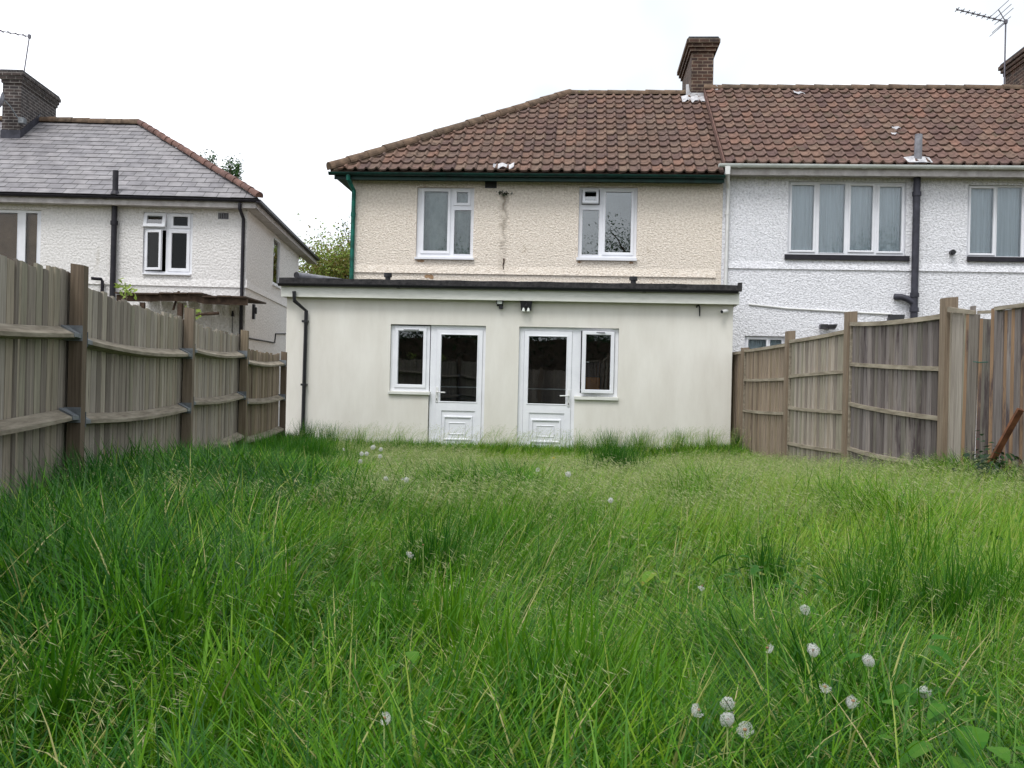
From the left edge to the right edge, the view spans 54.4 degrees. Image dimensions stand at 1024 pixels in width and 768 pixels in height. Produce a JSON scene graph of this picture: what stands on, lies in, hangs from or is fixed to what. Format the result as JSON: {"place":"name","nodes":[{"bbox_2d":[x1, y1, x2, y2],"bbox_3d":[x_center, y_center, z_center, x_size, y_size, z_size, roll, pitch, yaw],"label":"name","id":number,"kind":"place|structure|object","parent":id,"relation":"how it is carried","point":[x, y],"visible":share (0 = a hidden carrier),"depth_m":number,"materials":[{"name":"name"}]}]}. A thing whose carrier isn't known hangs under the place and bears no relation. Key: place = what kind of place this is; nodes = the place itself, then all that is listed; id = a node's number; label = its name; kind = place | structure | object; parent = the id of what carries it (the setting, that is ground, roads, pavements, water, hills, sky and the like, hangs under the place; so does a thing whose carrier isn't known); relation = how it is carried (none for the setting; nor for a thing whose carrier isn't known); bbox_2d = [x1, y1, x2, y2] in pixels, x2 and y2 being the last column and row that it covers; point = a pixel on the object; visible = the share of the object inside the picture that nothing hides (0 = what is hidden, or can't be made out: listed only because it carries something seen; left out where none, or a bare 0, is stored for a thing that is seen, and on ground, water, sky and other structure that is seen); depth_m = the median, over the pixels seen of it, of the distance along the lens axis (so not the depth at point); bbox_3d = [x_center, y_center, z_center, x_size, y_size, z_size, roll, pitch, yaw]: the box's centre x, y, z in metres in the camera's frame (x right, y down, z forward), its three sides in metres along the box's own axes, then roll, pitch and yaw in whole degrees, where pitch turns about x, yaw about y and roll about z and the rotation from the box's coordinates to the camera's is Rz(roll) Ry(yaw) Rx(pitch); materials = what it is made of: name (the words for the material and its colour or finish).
{"place":"outdoors","nodes":[
{"label":"outdoors","id":0,"kind":"place"},
{"bbox_2d":[0,0,1023,277],"label":"sky","id":1,"kind":"structure","parent":0,"point":[294,88],"materials":[{"name":"white"}]},
{"bbox_3d":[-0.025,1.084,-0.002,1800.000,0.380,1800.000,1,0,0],"label":"ground","id":2,"kind":"structure","parent":0,"visible":0},
{"bbox_2d":[2,691,108,761],"bbox_3d":[-1.125,0.870,2.420,0.277,0.279,0.317,1,0,-38],"label":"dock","id":3,"kind":"object","parent":2,"relation":"on","point":[32,710],"visible":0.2,"depth_m":2.36,"materials":[{"name":"green plant"}]},
{"bbox_2d":[0,254,286,508],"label":"wooden fence","id":4,"kind":"object","parent":2,"relation":"on","point":[83,361],"visible":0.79,"depth_m":7.62,"materials":[{"name":"brown wood"}]},
{"bbox_2d":[114,278,137,299],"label":"ivy sprig","id":5,"kind":"object","parent":4,"relation":"attached to","point":[126,291],"visible":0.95,"depth_m":8.23,"materials":[{"name":"green plant"}]},
{"bbox_2d":[0,69,319,425],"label":"semi detached house","id":6,"kind":"structure","parent":2,"relation":"on","point":[141,206],"depth_m":21.84,"materials":[{"name":"white paint"}]},
{"bbox_2d":[0,92,26,124],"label":"satellite dish","id":7,"kind":"object","parent":6,"relation":"attached to","point":[22,120],"visible":1,"depth_m":24.14,"materials":[{"name":"grey metal"}]},
{"bbox_2d":[0,30,30,70],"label":"tv aerial","id":8,"kind":"object","parent":6,"relation":"attached to","point":[29,36],"visible":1,"depth_m":24.49,"materials":[{"name":"metal"}]},
{"bbox_2d":[0,209,40,265],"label":"window","id":9,"kind":"structure","parent":6,"relation":"in","point":[20,230],"depth_m":21.85,"materials":[{"name":"white plastic"}]},
{"bbox_2d":[142,212,192,275],"bbox_3d":[-7.518,-3.060,21.747,1.070,1.368,0.210,1,0,-1],"label":"window","id":10,"kind":"structure","parent":6,"relation":"in","point":[153,222],"depth_m":21.76,"materials":[{"name":"white plastic"}]},
{"bbox_2d":[252,304,256,318],"bbox_3d":[-5.838,-1.640,22.580,0.100,0.340,0.100,1,0,-1],"label":"wall lamp","id":11,"kind":"object","parent":6,"relation":"attached to","point":[254,310],"visible":1,"depth_m":22.53,"materials":[{"name":"black plastic"}]},
{"bbox_2d":[272,236,280,289],"bbox_3d":[-6.072,-3.115,25.617,0.130,1.259,1.150,1,0,-4],"label":"window","id":12,"kind":"structure","parent":6,"relation":"in","point":[276,244],"depth_m":25.83,"materials":[{"name":"white plastic"}]},
{"bbox_2d":[115,291,265,332],"bbox_3d":[-6.678,-0.365,20.830,2.620,3.039,1.825,1,0,-1],"label":"canopy","id":13,"kind":"object","parent":2,"relation":"on","point":[175,297],"visible":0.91,"depth_m":20.01,"materials":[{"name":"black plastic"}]},
{"bbox_2d":[200,148,217,164],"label":"tree","id":14,"kind":"object","parent":2,"relation":"on","point":[212,159],"visible":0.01,"depth_m":40.10,"materials":[{"name":"green plant"}]},
{"bbox_2d":[217,153,244,189],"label":"tree","id":15,"kind":"object","parent":2,"relation":"on","point":[236,171],"visible":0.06,"depth_m":40.93,"materials":[{"name":"green plant"}]},
{"bbox_2d":[286,204,349,278],"bbox_3d":[-6.016,-1.764,33.006,4.811,8.372,4.235,1,0,0],"label":"shrub","id":16,"kind":"object","parent":2,"relation":"on","point":[332,265],"visible":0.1,"depth_m":32.49,"materials":[{"name":"green plant"}]},
{"bbox_2d":[333,217,350,265],"bbox_3d":[-5.851,-2.277,35.939,2.209,7.567,1.501,1,0,26],"label":"sapling","id":17,"kind":"object","parent":2,"relation":"on","point":[348,235],"visible":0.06,"depth_m":36.02,"materials":[{"name":"green plant"}]},
{"bbox_2d":[380,711,390,766],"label":"dandelion","id":18,"kind":"object","parent":2,"relation":"on","point":[388,720],"visible":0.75,"depth_m":1.80,"materials":[{"name":"white plant"}]},
{"bbox_2d":[406,552,413,585],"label":"dandelion","id":19,"kind":"object","parent":2,"relation":"on","point":[409,563],"visible":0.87,"depth_m":3.65,"materials":[{"name":"white plant"}]},
{"bbox_2d":[383,651,449,741],"bbox_3d":[-0.220,0.818,2.341,0.181,0.395,0.160,1,0,0],"label":"weed","id":20,"kind":"object","parent":2,"relation":"on","point":[410,656],"visible":0.37,"depth_m":2.32,"materials":[{"name":"green plant"}]},
{"bbox_2d":[278,273,741,448],"bbox_3d":[-0.048,-0.147,18.155,7.937,3.704,2.443,1,0,4],"label":"house extension","id":21,"kind":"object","parent":2,"relation":"on","point":[382,353],"visible":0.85,"depth_m":17.22,"materials":[{"name":"white paint"}]},
{"bbox_2d":[294,272,341,278],"bbox_3d":[-3.320,-1.913,18.342,0.116,0.166,2.139,1,0,25],"label":"drain pipe","id":22,"kind":"object","parent":21,"relation":"on","point":[300,275],"visible":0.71,"depth_m":17.58,"materials":[{"name":"grey plastic"}]},
{"bbox_2d":[388,325,430,394],"bbox_3d":[-1.775,-0.416,17.366,0.731,1.200,0.180,1,0,4],"label":"window","id":23,"kind":"structure","parent":21,"relation":"in","point":[395,388],"depth_m":17.37,"materials":[{"name":"white plastic"}]},
{"bbox_2d":[435,329,482,446],"bbox_3d":[-0.927,0.085,17.304,0.801,2.056,0.131,1,0,4],"label":"door","id":24,"kind":"structure","parent":21,"relation":"in","point":[448,414],"depth_m":17.31,"materials":[{"name":"white plastic"}]},
{"bbox_2d":[496,300,502,308],"bbox_3d":[-0.209,-1.372,17.163,0.120,0.158,0.114,1,0,4],"label":"security light","id":25,"kind":"object","parent":21,"relation":"attached to","point":[499,303],"visible":1,"depth_m":17.12,"materials":[{"name":"black plastic"}]},
{"bbox_2d":[429,386,601,418],"bbox_3d":[-0.273,0.616,18.320,3.915,1.108,0.400,1,0,4],"label":"kitchen counter","id":26,"kind":"object","parent":21,"relation":"on","point":[535,395],"visible":0.07,"depth_m":18.13,"materials":[{"name":"black"}]},
{"bbox_2d":[520,301,532,311],"bbox_3d":[0.243,-1.333,17.116,0.210,0.193,0.144,1,0,4],"label":"twin light","id":27,"kind":"object","parent":21,"relation":"attached to","point":[526,306],"visible":1,"depth_m":17.09,"materials":[{"name":"black plastic"}]},
{"bbox_2d":[522,331,571,447],"bbox_3d":[0.607,0.117,17.197,0.822,2.064,0.131,1,0,4],"label":"door","id":28,"kind":"structure","parent":21,"relation":"in","point":[545,417],"depth_m":17.21,"materials":[{"name":"white plastic"}]},
{"bbox_2d":[586,377,599,388],"bbox_3d":[1.504,0.545,18.737,0.300,1.337,0.320,1,0,4],"label":"bar stool","id":29,"kind":"object","parent":21,"relation":"on","point":[592,382],"visible":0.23,"depth_m":18.58,"materials":[{"name":"wood"}]},
{"bbox_2d":[574,328,618,400],"bbox_3d":[1.458,-0.346,17.128,0.756,1.248,0.203,1,0,4],"label":"window","id":30,"kind":"structure","parent":21,"relation":"in","point":[585,394],"depth_m":17.12,"materials":[{"name":"white plastic"}]},
{"bbox_2d":[0,419,1023,767],"bbox_3d":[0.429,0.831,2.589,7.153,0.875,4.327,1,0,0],"label":"grass","id":31,"kind":"structure","parent":2,"relation":"on","point":[360,745],"depth_m":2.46,"materials":[{"name":"green plant"}]},
{"bbox_2d":[0,471,1023,767],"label":"grass seed heads","id":32,"kind":"object","parent":31,"relation":"on","point":[572,613],"depth_m":3.12,"materials":[{"name":"green plant"}]},
{"bbox_2d":[0,427,1023,625],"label":"grass","id":33,"kind":"structure","parent":2,"relation":"on","point":[212,468],"depth_m":5.46,"materials":[{"name":"green plant"}]},
{"bbox_2d":[0,485,1023,767],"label":"meadow stems","id":34,"kind":"object","parent":2,"relation":"on","point":[608,625],"visible":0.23,"depth_m":3.26,"materials":[{"name":"green plant"}]},
{"bbox_2d":[289,419,751,458],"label":"meadow stems","id":35,"kind":"object","parent":2,"relation":"on","point":[360,442],"visible":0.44,"depth_m":16.06,"materials":[{"name":"green plant"}]},
{"bbox_2d":[290,418,750,451],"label":"grass seed heads","id":36,"kind":"object","parent":35,"relation":"attached to","point":[580,443],"depth_m":16.10,"materials":[{"name":"plant"}]},
{"bbox_2d":[25,449,1023,536],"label":"meadow stems","id":37,"kind":"object","parent":2,"relation":"on","point":[721,499],"visible":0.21,"depth_m":6.87,"materials":[{"name":"green plant"}]},
{"bbox_2d":[20,448,1023,525],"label":"grass seed heads","id":38,"kind":"object","parent":37,"relation":"attached to","point":[612,473],"depth_m":6.89,"materials":[{"name":"green plant"}]},
{"bbox_2d":[326,36,725,284],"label":"terraced house","id":39,"kind":"structure","parent":2,"relation":"on","point":[612,186],"depth_m":19.51,"materials":[{"name":"beige paint"}]},
{"bbox_2d":[414,188,473,259],"bbox_3d":[-1.303,-3.144,19.578,1.165,1.421,0.270,1,0,4],"label":"window","id":40,"kind":"structure","parent":39,"relation":"in","point":[445,216],"depth_m":19.64,"materials":[{"name":"white plastic"}]},
{"bbox_2d":[496,190,511,195],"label":"wall weed","id":41,"kind":"object","parent":39,"relation":"attached to","point":[504,193],"depth_m":19.36,"materials":[{"name":"green plant"}]},
{"bbox_2d":[576,187,637,260],"bbox_3d":[1.849,-3.101,19.322,1.163,1.432,0.200,1,0,4],"label":"window","id":42,"kind":"structure","parent":39,"relation":"in","point":[602,255],"depth_m":19.33,"materials":[{"name":"white plastic"}]},
{"bbox_2d":[120,428,979,493],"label":"grass","id":43,"kind":"structure","parent":2,"relation":"on","point":[537,449],"depth_m":15.32,"materials":[{"name":"green plant"}]},
{"bbox_2d":[305,437,878,474],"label":"grass seed heads","id":44,"kind":"object","parent":43,"relation":"on","point":[452,455],"depth_m":13.01,"materials":[{"name":"green plant"}]},
{"bbox_2d":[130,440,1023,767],"bbox_3d":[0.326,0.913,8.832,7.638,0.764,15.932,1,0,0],"label":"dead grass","id":45,"kind":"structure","parent":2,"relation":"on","point":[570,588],"depth_m":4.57,"materials":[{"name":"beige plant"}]},
{"bbox_2d":[329,441,857,474],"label":"meadow stems","id":46,"kind":"object","parent":2,"relation":"on","point":[402,452],"visible":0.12,"depth_m":13.13,"materials":[{"name":"green plant"}]},
{"bbox_2d":[608,498,612,531],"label":"dandelion","id":47,"kind":"object","parent":2,"relation":"on","point":[610,500],"visible":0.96,"depth_m":5.35,"materials":[{"name":"white plant"}]},
{"bbox_2d":[278,462,1023,767],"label":"weed","id":48,"kind":"object","parent":2,"relation":"on","point":[651,584],"depth_m":3.77,"materials":[{"name":"green plant"}]},
{"bbox_2d":[635,532,699,627],"bbox_3d":[0.595,0.829,4.016,0.296,0.469,0.210,1,0,-28],"label":"weed","id":49,"kind":"object","parent":2,"relation":"on","point":[645,579],"visible":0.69,"depth_m":3.99,"materials":[{"name":"green plant"}]},
{"bbox_2d":[642,712,713,762],"bbox_3d":[0.346,0.871,2.121,0.195,0.327,0.148,1,0,31],"label":"weed","id":50,"kind":"object","parent":2,"relation":"on","point":[681,749],"visible":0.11,"depth_m":2.11,"materials":[{"name":"green plant"}]},
{"bbox_2d":[691,703,702,764],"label":"dandelion","id":51,"kind":"object","parent":2,"relation":"on","point":[696,712],"visible":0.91,"depth_m":1.90,"materials":[{"name":"white plant"}]},
{"bbox_2d":[697,585,702,622],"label":"dandelion","id":52,"kind":"object","parent":2,"relation":"on","point":[700,587],"visible":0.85,"depth_m":3.20,"materials":[{"name":"plant"}]},
{"bbox_2d":[678,599,775,657],"bbox_3d":[0.692,0.875,3.124,0.342,0.382,0.302,1,0,33],"label":"weed","id":53,"kind":"object","parent":2,"relation":"on","point":[740,615],"visible":0.17,"depth_m":3.05,"materials":[{"name":"green plant"}]},
{"bbox_2d":[719,697,734,740],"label":"dandelion","id":54,"kind":"object","parent":2,"relation":"on","point":[727,706],"visible":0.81,"depth_m":1.94,"materials":[{"name":"white plant"}]},
{"bbox_2d":[720,712,734,764],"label":"dandelion","id":55,"kind":"object","parent":2,"relation":"on","point":[729,720],"visible":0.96,"depth_m":1.84,"materials":[{"name":"white plant"}]},
{"bbox_2d":[737,721,753,766],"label":"dandelion","id":56,"kind":"object","parent":2,"relation":"on","point":[745,730],"visible":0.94,"depth_m":1.80,"materials":[{"name":"white plant"}]},
{"bbox_2d":[766,643,773,735],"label":"dandelion","id":57,"kind":"object","parent":2,"relation":"on","point":[770,648],"visible":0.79,"depth_m":2.40,"materials":[{"name":"plant"}]},
{"bbox_2d":[800,604,810,641],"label":"dandelion","id":58,"kind":"object","parent":2,"relation":"on","point":[805,609],"visible":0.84,"depth_m":2.89,"materials":[{"name":"white plant"}]},
{"bbox_2d":[807,643,819,702],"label":"dandelion","id":59,"kind":"object","parent":2,"relation":"on","point":[812,651],"visible":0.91,"depth_m":2.40,"materials":[{"name":"white plant"}]},
{"bbox_2d":[819,683,830,758],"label":"dandelion","id":60,"kind":"object","parent":2,"relation":"on","point":[825,690],"visible":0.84,"depth_m":2.10,"materials":[{"name":"white plant"}]},
{"bbox_2d":[846,696,858,766],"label":"dandelion","id":61,"kind":"object","parent":2,"relation":"on","point":[851,703],"visible":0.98,"depth_m":2.00,"materials":[{"name":"white plant"}]},
{"bbox_2d":[703,47,1023,448],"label":"terraced house","id":62,"kind":"structure","parent":2,"relation":"on","point":[874,202],"depth_m":19.05,"materials":[{"name":"white paint"}]},
{"bbox_2d":[745,336,783,348],"bbox_3d":[4.847,-0.727,19.175,0.751,0.380,0.146,1,0,4],"label":"window","id":63,"kind":"structure","parent":62,"relation":"in","point":[752,342],"depth_m":19.16,"materials":[{"name":"white plastic"}]},
{"bbox_2d":[819,324,837,329],"bbox_3d":[5.997,-1.084,18.885,0.320,0.095,0.197,1,0,4],"label":"floodlight","id":64,"kind":"object","parent":62,"relation":"attached to","point":[829,326],"visible":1,"depth_m":18.82,"materials":[{"name":"plastic"}]},
{"bbox_2d":[784,182,909,260],"bbox_3d":[6.388,-3.105,19.026,2.321,1.506,0.244,1,0,4],"label":"window","id":65,"kind":"structure","parent":62,"relation":"in","point":[855,221],"depth_m":19.09,"materials":[{"name":"white plastic"}]},
{"bbox_2d":[887,314,904,319],"bbox_3d":[7.260,-1.259,18.816,0.290,0.110,0.160,1,0,4],"label":"wall box","id":66,"kind":"object","parent":62,"relation":"attached to","point":[893,317],"visible":0.79,"depth_m":18.75,"materials":[{"name":"black plastic"}]},
{"bbox_2d":[955,0,1012,83],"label":"tv aerial","id":67,"kind":"object","parent":62,"relation":"attached to","point":[1005,21],"visible":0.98,"depth_m":22.59,"materials":[{"name":"metal"}]},
{"bbox_2d":[966,186,1023,261],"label":"window","id":68,"kind":"structure","parent":62,"relation":"in","point":[995,214],"depth_m":18.92,"materials":[{"name":"white plastic"}]},
{"bbox_2d":[862,653,874,741],"bbox_3d":[0.836,0.895,2.348,0.031,0.516,0.028,1,0,-19],"label":"dandelion","id":69,"kind":"object","parent":2,"relation":"on","point":[866,660],"visible":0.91,"depth_m":2.35,"materials":[{"name":"white plant"}]},
{"bbox_2d":[730,297,1023,484],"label":"panel fence","id":70,"kind":"object","parent":2,"relation":"on","point":[878,389],"visible":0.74,"depth_m":10.22,"materials":[{"name":"brown wood"}]},
{"bbox_2d":[840,634,959,740],"bbox_3d":[0.990,0.859,2.539,0.266,0.425,0.234,1,0,34],"label":"weed","id":71,"kind":"object","parent":2,"relation":"on","point":[939,652],"visible":0.41,"depth_m":2.52,"materials":[{"name":"green plant"}]},
{"bbox_2d":[917,685,931,766],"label":"dandelion","id":72,"kind":"object","parent":2,"relation":"on","point":[924,696],"visible":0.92,"depth_m":2.10,"materials":[{"name":"white plant"}]},
{"bbox_2d":[870,699,1023,767],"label":"weed","id":73,"kind":"object","parent":2,"relation":"on","point":[917,750],"visible":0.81,"depth_m":1.86,"materials":[{"name":"green plant"}]},
{"bbox_2d":[897,688,1018,767],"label":"weed","id":74,"kind":"object","parent":2,"relation":"on","point":[983,735],"visible":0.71,"depth_m":1.97,"materials":[{"name":"green plant"}]},
{"bbox_2d":[943,430,1021,491],"bbox_3d":[3.620,0.864,7.649,0.662,1.017,0.672,1,0,42],"label":"shrub","id":75,"kind":"object","parent":2,"relation":"on","point":[979,468],"visible":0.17,"depth_m":7.54,"materials":[{"name":"green plant"}]},
{"bbox_2d":[981,408,1023,476],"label":"timber batten","id":76,"kind":"object","parent":2,"relation":"on","point":[1009,429],"visible":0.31,"depth_m":7.64,"materials":[{"name":"orange wood"}]}
]}

